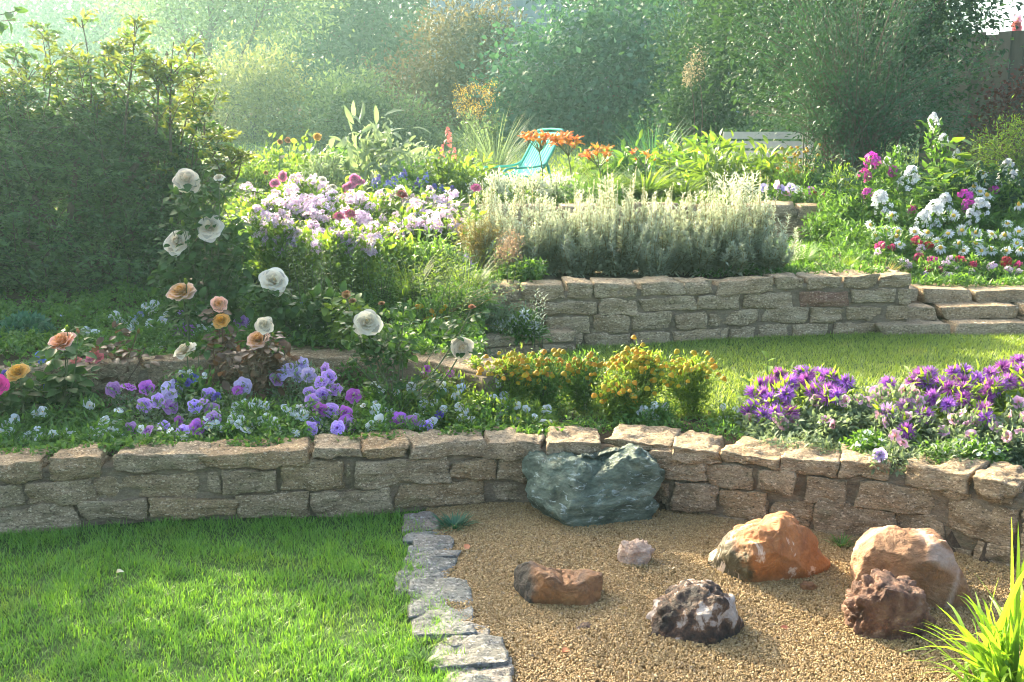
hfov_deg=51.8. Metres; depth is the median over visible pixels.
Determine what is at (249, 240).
leafy plant
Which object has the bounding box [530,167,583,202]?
silver bush
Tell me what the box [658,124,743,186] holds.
leafy plant
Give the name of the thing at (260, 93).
shrub
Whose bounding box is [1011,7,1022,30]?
hollyhock
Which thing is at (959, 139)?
leafy plant
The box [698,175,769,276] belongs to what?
artemisia
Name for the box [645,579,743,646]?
rock
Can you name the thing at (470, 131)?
goldenrod
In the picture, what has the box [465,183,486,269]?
zinnia
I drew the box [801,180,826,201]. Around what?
petunia
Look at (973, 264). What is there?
dianthus
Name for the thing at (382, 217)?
leafy plant
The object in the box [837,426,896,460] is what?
alyssum
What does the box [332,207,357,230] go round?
zinnia
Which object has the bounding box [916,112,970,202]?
phlox
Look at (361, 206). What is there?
phlox
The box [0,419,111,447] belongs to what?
viola
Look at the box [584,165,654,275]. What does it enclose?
artemisia
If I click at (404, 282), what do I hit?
grass clump
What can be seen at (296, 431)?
viola
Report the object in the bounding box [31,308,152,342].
viola
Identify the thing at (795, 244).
silver sprig
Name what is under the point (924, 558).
boulder
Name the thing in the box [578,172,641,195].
strap leaf plant
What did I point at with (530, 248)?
artemisia
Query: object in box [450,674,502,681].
edging stone
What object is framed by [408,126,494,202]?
snapdragon
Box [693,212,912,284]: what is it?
ground cover
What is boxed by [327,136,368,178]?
leafy plant
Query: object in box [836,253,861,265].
grass clump
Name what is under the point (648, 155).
daylily
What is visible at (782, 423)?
petunia
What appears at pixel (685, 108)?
shrub
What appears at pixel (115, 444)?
ground cover
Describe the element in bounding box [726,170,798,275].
artemisia
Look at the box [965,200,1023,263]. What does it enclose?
daisy
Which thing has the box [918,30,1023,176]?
board fence
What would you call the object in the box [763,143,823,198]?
seed head plant
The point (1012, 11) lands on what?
sky
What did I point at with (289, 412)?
viola
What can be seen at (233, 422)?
viola
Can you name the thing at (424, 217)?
leafy plant
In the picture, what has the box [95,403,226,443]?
viola
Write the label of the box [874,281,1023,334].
stone steps
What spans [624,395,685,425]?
viola
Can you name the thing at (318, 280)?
leafy plant
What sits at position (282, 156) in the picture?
stone wall
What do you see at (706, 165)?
leafy plant
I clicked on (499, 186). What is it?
silver bush
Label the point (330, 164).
leafy plant
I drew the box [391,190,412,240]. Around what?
zinnia
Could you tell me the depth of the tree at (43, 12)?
39.58 m
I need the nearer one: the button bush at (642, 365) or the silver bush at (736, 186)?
the button bush at (642, 365)
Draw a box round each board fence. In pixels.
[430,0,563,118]
[563,8,740,115]
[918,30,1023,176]
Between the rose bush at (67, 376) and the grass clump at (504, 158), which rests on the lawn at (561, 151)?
the grass clump at (504, 158)
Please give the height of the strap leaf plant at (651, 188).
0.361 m
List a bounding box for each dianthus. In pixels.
[870,241,917,276]
[904,235,959,278]
[945,255,985,278]
[977,256,1023,278]
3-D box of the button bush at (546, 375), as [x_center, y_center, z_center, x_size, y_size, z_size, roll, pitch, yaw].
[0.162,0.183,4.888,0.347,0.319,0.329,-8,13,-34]
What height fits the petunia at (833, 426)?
0.266 m
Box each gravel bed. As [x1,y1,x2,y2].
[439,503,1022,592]
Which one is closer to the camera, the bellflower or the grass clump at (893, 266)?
the bellflower
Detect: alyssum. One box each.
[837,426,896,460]
[913,434,1011,464]
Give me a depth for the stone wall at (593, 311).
6.56 m
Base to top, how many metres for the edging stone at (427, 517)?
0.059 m
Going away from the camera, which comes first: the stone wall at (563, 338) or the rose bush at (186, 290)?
the rose bush at (186, 290)
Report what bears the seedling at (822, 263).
on the ground at (950, 540)
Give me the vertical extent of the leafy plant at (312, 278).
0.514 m
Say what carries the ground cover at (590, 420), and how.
on the ground at (950, 540)
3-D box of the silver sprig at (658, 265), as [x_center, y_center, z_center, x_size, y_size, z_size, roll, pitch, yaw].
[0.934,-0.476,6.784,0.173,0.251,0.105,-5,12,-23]
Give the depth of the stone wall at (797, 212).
9.02 m
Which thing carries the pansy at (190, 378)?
on the ground at (950, 540)
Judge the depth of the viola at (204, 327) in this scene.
5.47 m
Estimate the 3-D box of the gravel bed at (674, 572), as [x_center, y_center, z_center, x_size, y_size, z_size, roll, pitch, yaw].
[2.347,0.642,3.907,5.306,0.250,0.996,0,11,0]
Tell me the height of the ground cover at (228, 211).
0.647 m
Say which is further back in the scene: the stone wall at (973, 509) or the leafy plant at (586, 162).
the leafy plant at (586, 162)
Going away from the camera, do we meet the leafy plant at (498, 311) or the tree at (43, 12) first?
the leafy plant at (498, 311)
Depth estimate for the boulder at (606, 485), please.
4.13 m
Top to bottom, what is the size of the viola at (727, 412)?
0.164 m
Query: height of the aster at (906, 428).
0.311 m
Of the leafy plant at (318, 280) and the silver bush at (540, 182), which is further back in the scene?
the silver bush at (540, 182)
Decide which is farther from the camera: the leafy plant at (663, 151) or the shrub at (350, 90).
the shrub at (350, 90)
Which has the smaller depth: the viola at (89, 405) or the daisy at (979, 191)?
the viola at (89, 405)
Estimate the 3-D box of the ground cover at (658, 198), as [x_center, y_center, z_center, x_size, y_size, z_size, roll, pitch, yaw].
[0.333,-1.362,10.456,4.844,0.564,2.676,0,11,0]
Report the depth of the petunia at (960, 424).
4.14 m
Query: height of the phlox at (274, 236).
0.579 m
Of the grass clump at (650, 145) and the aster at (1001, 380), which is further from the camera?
the grass clump at (650, 145)
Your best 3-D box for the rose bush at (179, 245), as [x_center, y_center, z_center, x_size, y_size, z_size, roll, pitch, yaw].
[-1.613,-0.466,5.514,0.589,1.049,0.357,0,11,0]
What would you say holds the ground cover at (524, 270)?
on the ground at (950, 540)
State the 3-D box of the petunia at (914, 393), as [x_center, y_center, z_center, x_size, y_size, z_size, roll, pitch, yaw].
[1.579,0.321,4.317,0.380,0.277,0.386,0,11,0]
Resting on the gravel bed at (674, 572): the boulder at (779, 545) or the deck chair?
the boulder at (779, 545)
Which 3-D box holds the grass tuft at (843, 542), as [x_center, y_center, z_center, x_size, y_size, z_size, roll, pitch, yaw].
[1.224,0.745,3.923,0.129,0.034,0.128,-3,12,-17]
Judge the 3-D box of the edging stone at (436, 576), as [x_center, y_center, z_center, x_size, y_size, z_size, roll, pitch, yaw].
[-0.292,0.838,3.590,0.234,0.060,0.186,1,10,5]
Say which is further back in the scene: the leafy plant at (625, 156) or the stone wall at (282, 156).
the stone wall at (282, 156)
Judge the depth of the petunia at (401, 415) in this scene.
4.49 m
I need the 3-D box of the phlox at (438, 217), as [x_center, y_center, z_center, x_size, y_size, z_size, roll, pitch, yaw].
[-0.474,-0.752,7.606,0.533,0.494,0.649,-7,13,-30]
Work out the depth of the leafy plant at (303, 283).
5.78 m
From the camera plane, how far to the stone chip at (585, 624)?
3.26 m
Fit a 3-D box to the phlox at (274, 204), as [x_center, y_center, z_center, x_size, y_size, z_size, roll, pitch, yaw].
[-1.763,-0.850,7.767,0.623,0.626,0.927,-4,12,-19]
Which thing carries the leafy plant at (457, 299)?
on the ground at (950, 540)
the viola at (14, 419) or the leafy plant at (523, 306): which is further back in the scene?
the leafy plant at (523, 306)
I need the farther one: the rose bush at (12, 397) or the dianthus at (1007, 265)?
the dianthus at (1007, 265)
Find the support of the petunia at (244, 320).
on the ground at (950, 540)
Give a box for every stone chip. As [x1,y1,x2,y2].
[573,622,594,631]
[800,581,816,591]
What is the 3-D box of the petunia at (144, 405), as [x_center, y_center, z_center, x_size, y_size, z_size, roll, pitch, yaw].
[-1.585,0.299,4.556,0.307,0.217,0.496,-7,13,-33]
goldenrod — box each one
[452,81,483,164]
[457,98,491,165]
[469,77,507,160]
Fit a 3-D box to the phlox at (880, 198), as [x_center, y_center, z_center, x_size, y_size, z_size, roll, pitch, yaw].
[3.136,-1.233,8.699,0.561,0.767,0.788,0,11,0]
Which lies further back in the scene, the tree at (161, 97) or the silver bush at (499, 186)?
the tree at (161, 97)
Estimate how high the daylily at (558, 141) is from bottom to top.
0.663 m
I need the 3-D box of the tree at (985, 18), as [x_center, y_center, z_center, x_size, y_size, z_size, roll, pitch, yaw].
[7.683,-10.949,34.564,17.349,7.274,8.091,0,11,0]
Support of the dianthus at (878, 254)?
on the ground at (950, 540)
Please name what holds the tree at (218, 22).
on the ground at (950, 540)
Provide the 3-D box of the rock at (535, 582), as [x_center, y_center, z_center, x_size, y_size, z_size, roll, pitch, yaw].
[0.153,0.825,3.491,0.296,0.180,0.163,0,11,0]
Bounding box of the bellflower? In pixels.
[485,306,552,346]
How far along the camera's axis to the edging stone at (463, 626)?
3.28 m
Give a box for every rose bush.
[0,363,62,424]
[0,374,41,425]
[16,325,104,419]
[70,321,164,404]
[147,151,259,329]
[160,278,213,342]
[164,341,221,394]
[198,296,245,384]
[206,316,300,410]
[236,267,354,345]
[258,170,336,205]
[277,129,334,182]
[320,290,401,348]
[330,285,489,410]
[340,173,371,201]
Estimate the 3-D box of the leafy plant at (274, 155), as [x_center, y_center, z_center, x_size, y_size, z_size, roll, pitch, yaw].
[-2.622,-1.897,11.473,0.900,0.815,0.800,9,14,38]
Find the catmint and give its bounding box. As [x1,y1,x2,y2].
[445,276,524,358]
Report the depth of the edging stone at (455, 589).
3.48 m
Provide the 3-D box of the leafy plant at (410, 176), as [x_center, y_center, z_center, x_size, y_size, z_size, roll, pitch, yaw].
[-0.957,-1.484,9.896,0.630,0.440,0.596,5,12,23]
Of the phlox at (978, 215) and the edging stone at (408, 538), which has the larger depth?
the phlox at (978, 215)
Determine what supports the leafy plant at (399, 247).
on the ground at (950, 540)
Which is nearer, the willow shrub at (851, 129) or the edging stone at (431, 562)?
the edging stone at (431, 562)
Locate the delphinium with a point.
(379, 183)
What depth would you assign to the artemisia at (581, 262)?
6.85 m
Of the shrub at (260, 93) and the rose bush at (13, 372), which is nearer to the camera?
the rose bush at (13, 372)
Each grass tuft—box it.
[398,645,446,668]
[430,510,478,531]
[823,532,855,547]
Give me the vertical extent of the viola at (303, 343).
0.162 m
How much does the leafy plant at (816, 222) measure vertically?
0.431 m
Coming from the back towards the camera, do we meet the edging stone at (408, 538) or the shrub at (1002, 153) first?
the shrub at (1002, 153)
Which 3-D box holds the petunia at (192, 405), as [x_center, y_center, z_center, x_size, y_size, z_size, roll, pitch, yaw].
[-1.363,0.301,4.565,0.359,0.213,0.439,-5,12,-23]
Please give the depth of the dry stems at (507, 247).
6.59 m
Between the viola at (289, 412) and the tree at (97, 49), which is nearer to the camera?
the viola at (289, 412)
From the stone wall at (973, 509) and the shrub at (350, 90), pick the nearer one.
the stone wall at (973, 509)
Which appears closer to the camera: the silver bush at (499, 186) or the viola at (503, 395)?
the viola at (503, 395)
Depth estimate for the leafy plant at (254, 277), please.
6.25 m
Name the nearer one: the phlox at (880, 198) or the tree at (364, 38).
the phlox at (880, 198)
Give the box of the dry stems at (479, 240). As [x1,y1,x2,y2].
[453,209,504,267]
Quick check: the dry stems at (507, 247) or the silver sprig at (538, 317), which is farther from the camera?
the dry stems at (507, 247)
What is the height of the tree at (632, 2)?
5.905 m
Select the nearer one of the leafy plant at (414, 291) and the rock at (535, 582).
the rock at (535, 582)
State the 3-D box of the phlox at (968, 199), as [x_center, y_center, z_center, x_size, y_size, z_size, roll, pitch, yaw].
[3.564,-1.014,8.472,0.996,0.511,0.403,-2,11,-11]
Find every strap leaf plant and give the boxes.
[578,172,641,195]
[599,163,693,201]
[654,170,721,200]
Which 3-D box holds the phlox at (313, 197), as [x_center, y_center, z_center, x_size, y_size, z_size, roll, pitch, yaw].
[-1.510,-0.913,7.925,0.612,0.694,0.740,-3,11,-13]
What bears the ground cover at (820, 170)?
on the ground at (950, 540)
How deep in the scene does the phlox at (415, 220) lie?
7.51 m
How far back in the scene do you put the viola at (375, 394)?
4.69 m
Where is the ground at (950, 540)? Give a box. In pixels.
[0,104,1023,563]
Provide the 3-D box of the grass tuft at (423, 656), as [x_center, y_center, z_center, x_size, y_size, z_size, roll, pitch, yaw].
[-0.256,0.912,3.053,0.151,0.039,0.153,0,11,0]
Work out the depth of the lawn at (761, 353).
6.11 m
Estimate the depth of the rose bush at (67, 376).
4.59 m
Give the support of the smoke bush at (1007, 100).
on the lawn at (561, 151)
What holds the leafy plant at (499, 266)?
on the ground at (950, 540)
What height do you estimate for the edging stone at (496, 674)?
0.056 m
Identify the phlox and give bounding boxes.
[229,181,304,233]
[239,208,318,298]
[278,172,346,225]
[290,206,356,238]
[291,219,397,298]
[301,233,535,278]
[317,181,465,222]
[329,189,397,241]
[367,198,449,244]
[414,201,478,254]
[846,151,905,210]
[863,144,921,224]
[903,192,954,240]
[907,182,1008,237]
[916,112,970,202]
[953,158,1021,232]
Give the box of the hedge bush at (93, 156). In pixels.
[0,8,265,299]
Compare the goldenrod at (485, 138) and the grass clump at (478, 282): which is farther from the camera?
the goldenrod at (485, 138)
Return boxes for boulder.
[522,443,665,527]
[707,511,830,583]
[850,525,974,607]
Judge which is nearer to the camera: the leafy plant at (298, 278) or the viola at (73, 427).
the viola at (73, 427)
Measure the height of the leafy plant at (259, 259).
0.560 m
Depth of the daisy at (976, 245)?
7.93 m
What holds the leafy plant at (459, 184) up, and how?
on the ground at (950, 540)
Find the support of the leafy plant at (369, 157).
on the ground at (950, 540)
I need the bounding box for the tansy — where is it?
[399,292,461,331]
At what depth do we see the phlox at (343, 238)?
6.06 m
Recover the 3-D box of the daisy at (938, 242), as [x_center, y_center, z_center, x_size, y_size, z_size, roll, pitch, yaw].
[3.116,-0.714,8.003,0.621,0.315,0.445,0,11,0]
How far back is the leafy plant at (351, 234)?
6.59 m
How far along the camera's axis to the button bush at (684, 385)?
4.75 m
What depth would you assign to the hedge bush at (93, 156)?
6.30 m
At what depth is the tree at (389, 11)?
54.54 m
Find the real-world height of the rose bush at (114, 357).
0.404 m
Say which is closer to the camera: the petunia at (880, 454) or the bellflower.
the petunia at (880, 454)
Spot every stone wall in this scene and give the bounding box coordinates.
[0,345,508,419]
[0,423,1023,568]
[223,155,324,178]
[336,200,828,242]
[483,265,911,346]
[485,327,576,357]
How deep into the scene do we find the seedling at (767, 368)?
4.99 m
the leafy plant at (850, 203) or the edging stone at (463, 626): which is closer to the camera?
the edging stone at (463, 626)
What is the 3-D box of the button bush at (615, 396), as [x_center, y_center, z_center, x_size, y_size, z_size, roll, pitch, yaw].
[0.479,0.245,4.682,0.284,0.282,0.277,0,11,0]
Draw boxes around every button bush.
[470,342,556,403]
[510,347,578,410]
[546,345,609,413]
[589,365,651,423]
[595,335,673,417]
[650,349,726,419]
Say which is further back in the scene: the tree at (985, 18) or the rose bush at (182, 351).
the tree at (985, 18)
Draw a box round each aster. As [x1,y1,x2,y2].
[732,366,805,432]
[784,360,861,424]
[870,374,958,454]
[903,360,986,427]
[966,353,1023,427]
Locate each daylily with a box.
[507,129,573,187]
[532,130,604,190]
[576,142,642,186]
[620,147,678,189]
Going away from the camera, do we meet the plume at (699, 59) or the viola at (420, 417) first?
the viola at (420, 417)
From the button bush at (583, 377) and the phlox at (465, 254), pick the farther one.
the phlox at (465, 254)
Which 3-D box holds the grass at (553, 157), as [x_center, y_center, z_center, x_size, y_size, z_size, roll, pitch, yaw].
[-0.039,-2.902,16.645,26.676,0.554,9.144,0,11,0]
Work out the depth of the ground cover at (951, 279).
7.89 m
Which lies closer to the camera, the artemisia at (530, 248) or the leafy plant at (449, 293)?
the leafy plant at (449, 293)
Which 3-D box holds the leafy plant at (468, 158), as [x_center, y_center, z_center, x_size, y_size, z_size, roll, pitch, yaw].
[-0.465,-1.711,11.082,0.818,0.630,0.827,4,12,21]
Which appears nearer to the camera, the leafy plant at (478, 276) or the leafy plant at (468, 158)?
the leafy plant at (478, 276)
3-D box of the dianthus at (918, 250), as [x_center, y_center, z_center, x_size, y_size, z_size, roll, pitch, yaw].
[3.060,-0.601,7.724,0.438,0.312,0.600,0,11,0]
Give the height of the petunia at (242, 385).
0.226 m
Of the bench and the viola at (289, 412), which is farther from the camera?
the bench
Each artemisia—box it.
[462,176,524,269]
[497,181,581,277]
[536,179,612,277]
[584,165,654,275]
[621,178,696,276]
[660,189,730,277]
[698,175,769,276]
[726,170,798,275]
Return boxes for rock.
[514,560,602,607]
[617,538,654,566]
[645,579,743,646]
[841,569,936,641]
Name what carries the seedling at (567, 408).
on the ground at (950, 540)
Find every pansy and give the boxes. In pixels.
[0,351,74,413]
[162,364,239,418]
[398,356,485,426]
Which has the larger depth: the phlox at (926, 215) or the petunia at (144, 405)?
the phlox at (926, 215)
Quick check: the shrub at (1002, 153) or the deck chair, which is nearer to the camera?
the shrub at (1002, 153)
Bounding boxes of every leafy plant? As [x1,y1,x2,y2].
[204,261,261,292]
[220,155,286,204]
[238,208,287,264]
[246,129,303,182]
[251,229,289,278]
[283,238,326,307]
[283,250,370,295]
[288,238,325,301]
[297,224,326,240]
[298,144,350,193]
[303,100,429,191]
[309,239,358,315]
[319,221,385,248]
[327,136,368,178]
[332,246,376,296]
[353,207,385,284]
[362,249,401,312]
[365,227,433,280]
[381,159,438,199]
[390,181,477,259]
[394,134,444,175]
[395,240,445,314]
[400,227,475,285]
[414,254,472,324]
[426,276,503,318]
[430,216,463,283]
[430,257,502,299]
[433,258,470,297]
[446,160,496,203]
[451,149,504,182]
[483,293,522,334]
[485,237,520,293]
[501,299,546,332]
[545,165,635,205]
[554,142,617,182]
[587,135,666,184]
[628,127,701,183]
[653,123,689,188]
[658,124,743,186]
[796,201,837,245]
[817,186,879,227]
[823,157,860,195]
[912,169,958,225]
[920,137,985,223]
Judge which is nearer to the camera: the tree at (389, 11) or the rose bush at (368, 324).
the rose bush at (368, 324)
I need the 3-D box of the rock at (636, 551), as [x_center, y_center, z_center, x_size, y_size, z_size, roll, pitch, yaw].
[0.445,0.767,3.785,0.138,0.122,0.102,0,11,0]
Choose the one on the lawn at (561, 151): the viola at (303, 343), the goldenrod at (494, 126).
the goldenrod at (494, 126)
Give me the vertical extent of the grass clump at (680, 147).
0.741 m
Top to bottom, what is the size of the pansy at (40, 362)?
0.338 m
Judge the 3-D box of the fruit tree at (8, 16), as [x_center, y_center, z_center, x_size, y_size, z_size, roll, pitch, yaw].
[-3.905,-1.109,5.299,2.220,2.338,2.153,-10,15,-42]
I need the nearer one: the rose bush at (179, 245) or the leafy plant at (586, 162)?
the rose bush at (179, 245)
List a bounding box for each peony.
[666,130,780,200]
[724,134,804,197]
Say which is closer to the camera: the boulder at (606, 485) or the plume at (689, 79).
the boulder at (606, 485)
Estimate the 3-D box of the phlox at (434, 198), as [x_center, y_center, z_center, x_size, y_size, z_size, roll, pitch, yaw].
[-0.938,-0.928,8.162,1.231,0.623,0.546,0,11,0]
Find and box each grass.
[149,140,972,184]
[900,517,1023,681]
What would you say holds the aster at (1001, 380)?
on the ground at (950, 540)
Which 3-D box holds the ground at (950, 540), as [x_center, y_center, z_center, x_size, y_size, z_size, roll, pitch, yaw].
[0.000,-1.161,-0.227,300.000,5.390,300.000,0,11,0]
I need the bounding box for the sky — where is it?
[1,0,1023,102]
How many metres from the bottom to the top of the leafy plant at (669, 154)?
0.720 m
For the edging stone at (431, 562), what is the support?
on the ground at (950, 540)
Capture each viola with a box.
[0,409,53,446]
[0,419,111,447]
[19,393,137,433]
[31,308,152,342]
[38,422,125,443]
[81,298,180,348]
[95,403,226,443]
[177,322,232,340]
[200,393,317,437]
[210,394,287,438]
[263,397,324,436]
[279,320,335,345]
[348,400,401,431]
[353,394,511,433]
[359,375,439,412]
[443,393,563,428]
[449,354,520,420]
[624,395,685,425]
[701,397,744,432]
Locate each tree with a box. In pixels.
[0,0,194,105]
[0,0,195,105]
[0,6,27,34]
[68,0,306,105]
[86,0,358,111]
[149,0,490,105]
[176,0,429,104]
[525,0,778,118]
[676,0,1023,171]
[677,0,1011,105]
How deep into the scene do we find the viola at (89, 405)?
4.47 m
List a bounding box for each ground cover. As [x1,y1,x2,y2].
[0,273,489,361]
[0,357,564,459]
[54,168,401,236]
[198,234,549,308]
[299,175,816,206]
[542,409,813,443]
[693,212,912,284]
[735,392,1023,476]
[783,168,1023,286]
[795,140,1023,228]
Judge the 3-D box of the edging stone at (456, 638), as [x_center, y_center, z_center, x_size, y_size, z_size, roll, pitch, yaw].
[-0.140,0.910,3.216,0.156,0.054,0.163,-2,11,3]
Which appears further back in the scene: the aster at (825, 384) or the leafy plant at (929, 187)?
the leafy plant at (929, 187)
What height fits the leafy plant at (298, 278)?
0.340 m
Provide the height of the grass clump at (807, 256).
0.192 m
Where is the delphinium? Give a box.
[369,169,457,200]
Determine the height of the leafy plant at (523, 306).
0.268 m
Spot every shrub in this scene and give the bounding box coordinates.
[159,9,345,147]
[265,36,468,150]
[351,0,544,129]
[453,0,718,145]
[619,0,788,165]
[718,0,1013,184]
[958,94,1023,191]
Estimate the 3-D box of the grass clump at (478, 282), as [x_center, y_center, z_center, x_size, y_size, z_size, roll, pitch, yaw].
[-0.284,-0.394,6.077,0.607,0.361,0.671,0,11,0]
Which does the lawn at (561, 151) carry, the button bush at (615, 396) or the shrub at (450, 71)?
the shrub at (450, 71)
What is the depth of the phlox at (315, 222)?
7.50 m
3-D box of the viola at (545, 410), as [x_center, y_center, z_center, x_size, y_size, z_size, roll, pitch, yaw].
[-0.027,0.327,4.645,0.586,0.150,0.348,0,11,0]
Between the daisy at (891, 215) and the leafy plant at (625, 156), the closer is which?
the daisy at (891, 215)
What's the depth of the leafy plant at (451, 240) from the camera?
6.21 m
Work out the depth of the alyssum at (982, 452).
3.98 m
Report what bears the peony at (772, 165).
on the ground at (950, 540)
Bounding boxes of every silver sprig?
[530,288,548,352]
[646,249,667,276]
[792,239,806,264]
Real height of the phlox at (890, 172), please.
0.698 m
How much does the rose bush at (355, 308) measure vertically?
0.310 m
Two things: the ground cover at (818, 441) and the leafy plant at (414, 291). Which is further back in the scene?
the leafy plant at (414, 291)
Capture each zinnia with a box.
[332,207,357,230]
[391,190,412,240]
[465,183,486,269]
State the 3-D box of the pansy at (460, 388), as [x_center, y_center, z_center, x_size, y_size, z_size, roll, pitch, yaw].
[-0.301,0.234,4.747,0.436,0.301,0.540,0,11,0]
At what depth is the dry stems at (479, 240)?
6.87 m
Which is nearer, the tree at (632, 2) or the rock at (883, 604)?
the rock at (883, 604)
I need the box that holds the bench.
[723,132,813,178]
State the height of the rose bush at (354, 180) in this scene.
0.649 m
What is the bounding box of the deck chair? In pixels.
[478,128,563,178]
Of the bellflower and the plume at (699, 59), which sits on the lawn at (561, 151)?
the plume at (699, 59)
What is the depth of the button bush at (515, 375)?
4.79 m
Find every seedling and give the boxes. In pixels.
[562,407,580,423]
[736,351,775,396]
[814,250,836,269]
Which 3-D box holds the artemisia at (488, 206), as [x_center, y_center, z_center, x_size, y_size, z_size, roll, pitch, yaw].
[-0.089,-0.762,7.055,0.530,0.691,0.624,6,13,29]
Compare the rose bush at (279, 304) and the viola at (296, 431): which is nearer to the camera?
the viola at (296, 431)
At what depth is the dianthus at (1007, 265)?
7.60 m
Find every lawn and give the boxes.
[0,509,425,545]
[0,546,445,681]
[141,116,971,188]
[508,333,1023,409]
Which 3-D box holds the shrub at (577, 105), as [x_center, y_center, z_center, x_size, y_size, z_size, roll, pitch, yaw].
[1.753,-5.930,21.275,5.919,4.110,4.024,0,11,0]
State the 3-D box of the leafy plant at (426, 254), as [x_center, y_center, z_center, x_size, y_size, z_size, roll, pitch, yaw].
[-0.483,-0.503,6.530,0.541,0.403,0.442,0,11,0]
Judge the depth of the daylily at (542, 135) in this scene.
10.11 m
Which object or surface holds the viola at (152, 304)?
on the ground at (950, 540)
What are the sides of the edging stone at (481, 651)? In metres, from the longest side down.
0.232 x 0.208 x 0.059 m
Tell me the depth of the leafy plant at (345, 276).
5.99 m
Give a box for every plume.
[681,62,694,152]
[686,44,707,156]
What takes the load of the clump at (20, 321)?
on the ground at (950, 540)
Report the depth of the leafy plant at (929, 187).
8.53 m
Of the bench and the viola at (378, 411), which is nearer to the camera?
the viola at (378, 411)
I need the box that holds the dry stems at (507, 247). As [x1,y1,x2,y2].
[493,225,524,277]
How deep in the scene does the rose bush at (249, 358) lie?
4.73 m
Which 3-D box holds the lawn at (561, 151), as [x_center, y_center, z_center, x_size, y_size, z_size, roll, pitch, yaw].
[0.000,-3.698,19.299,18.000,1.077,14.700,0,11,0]
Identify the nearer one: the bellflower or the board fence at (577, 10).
the bellflower
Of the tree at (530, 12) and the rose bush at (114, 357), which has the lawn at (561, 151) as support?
the tree at (530, 12)
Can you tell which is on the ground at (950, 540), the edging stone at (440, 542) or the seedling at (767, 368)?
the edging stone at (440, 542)
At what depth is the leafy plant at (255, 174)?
9.70 m
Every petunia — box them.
[100,380,184,438]
[150,378,228,440]
[164,310,249,339]
[214,376,256,410]
[266,356,344,410]
[300,386,375,434]
[381,411,439,432]
[734,391,832,443]
[757,180,805,203]
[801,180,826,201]
[806,382,903,448]
[856,382,940,459]
[861,427,918,476]
[922,403,1022,461]
[983,391,1023,465]
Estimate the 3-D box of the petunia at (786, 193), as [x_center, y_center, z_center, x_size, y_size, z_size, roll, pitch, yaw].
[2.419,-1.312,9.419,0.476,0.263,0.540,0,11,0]
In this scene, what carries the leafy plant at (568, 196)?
on the ground at (950, 540)
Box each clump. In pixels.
[0,310,59,346]
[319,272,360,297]
[379,246,447,300]
[428,249,505,293]
[452,107,540,176]
[592,110,693,174]
[651,126,719,177]
[793,240,826,261]
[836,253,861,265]
[875,255,912,275]
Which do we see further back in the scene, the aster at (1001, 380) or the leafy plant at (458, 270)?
the leafy plant at (458, 270)
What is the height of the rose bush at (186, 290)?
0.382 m
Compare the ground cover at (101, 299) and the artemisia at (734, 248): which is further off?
the artemisia at (734, 248)
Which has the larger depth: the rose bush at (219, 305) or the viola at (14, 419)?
the rose bush at (219, 305)
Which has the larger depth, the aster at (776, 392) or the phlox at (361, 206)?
the phlox at (361, 206)
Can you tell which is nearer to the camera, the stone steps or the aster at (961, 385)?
the aster at (961, 385)
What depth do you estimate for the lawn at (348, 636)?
3.35 m
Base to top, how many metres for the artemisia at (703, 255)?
0.591 m
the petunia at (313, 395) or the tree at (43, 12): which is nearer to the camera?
the petunia at (313, 395)
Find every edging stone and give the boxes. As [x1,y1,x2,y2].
[394,570,458,595]
[398,545,461,577]
[402,511,439,533]
[402,530,445,545]
[407,577,472,621]
[411,603,476,642]
[412,534,456,557]
[431,634,508,673]
[440,621,489,646]
[443,654,513,681]
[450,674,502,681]
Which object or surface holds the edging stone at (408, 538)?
on the ground at (950, 540)
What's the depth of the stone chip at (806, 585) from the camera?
3.52 m
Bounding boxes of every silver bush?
[465,166,522,203]
[502,164,554,203]
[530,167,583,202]
[702,164,761,203]
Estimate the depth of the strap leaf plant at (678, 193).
9.72 m
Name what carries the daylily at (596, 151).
on the ground at (950, 540)
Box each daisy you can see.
[853,211,913,255]
[886,226,964,257]
[935,209,998,260]
[963,169,1004,226]
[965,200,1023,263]
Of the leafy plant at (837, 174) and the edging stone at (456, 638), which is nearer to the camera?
the edging stone at (456, 638)
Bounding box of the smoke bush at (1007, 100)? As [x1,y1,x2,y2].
[954,64,1023,167]
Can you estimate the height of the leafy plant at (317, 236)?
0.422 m
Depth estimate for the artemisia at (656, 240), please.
6.86 m
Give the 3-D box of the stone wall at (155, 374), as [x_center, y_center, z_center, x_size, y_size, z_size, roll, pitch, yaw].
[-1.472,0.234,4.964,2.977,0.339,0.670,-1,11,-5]
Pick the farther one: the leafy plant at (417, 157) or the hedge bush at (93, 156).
the leafy plant at (417, 157)

